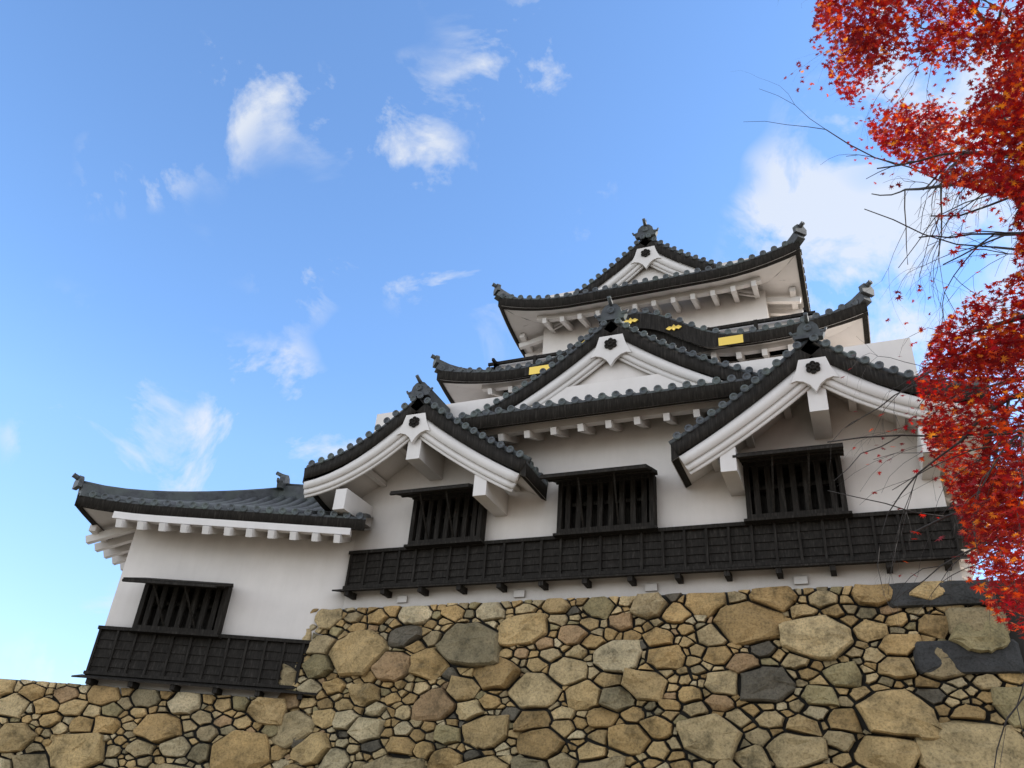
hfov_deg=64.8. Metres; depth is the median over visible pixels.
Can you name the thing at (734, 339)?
gold fittings
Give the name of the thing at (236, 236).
sky
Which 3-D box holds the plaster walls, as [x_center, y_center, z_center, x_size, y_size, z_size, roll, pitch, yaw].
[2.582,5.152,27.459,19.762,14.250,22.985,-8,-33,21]
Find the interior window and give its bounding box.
[153,465,839,612]
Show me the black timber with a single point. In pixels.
(193, 647)
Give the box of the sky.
[0,0,1023,684]
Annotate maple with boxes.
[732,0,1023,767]
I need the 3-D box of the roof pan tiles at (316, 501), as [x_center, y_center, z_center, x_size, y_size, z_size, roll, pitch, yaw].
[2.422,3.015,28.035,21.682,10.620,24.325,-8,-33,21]
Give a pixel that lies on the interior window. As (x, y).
(823, 470)
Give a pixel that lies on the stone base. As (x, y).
(979, 641)
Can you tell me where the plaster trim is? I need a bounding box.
[84,246,992,699]
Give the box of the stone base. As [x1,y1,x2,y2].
[0,579,1023,767]
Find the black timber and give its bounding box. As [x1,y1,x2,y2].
[71,237,991,699]
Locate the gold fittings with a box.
[529,318,742,374]
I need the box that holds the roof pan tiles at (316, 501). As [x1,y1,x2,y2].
[198,259,791,517]
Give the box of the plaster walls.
[86,258,962,697]
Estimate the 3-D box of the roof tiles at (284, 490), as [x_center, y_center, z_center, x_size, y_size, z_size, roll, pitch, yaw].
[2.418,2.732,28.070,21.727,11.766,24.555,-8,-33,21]
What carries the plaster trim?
on the stone base
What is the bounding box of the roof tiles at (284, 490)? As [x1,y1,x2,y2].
[72,220,987,519]
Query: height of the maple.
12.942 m

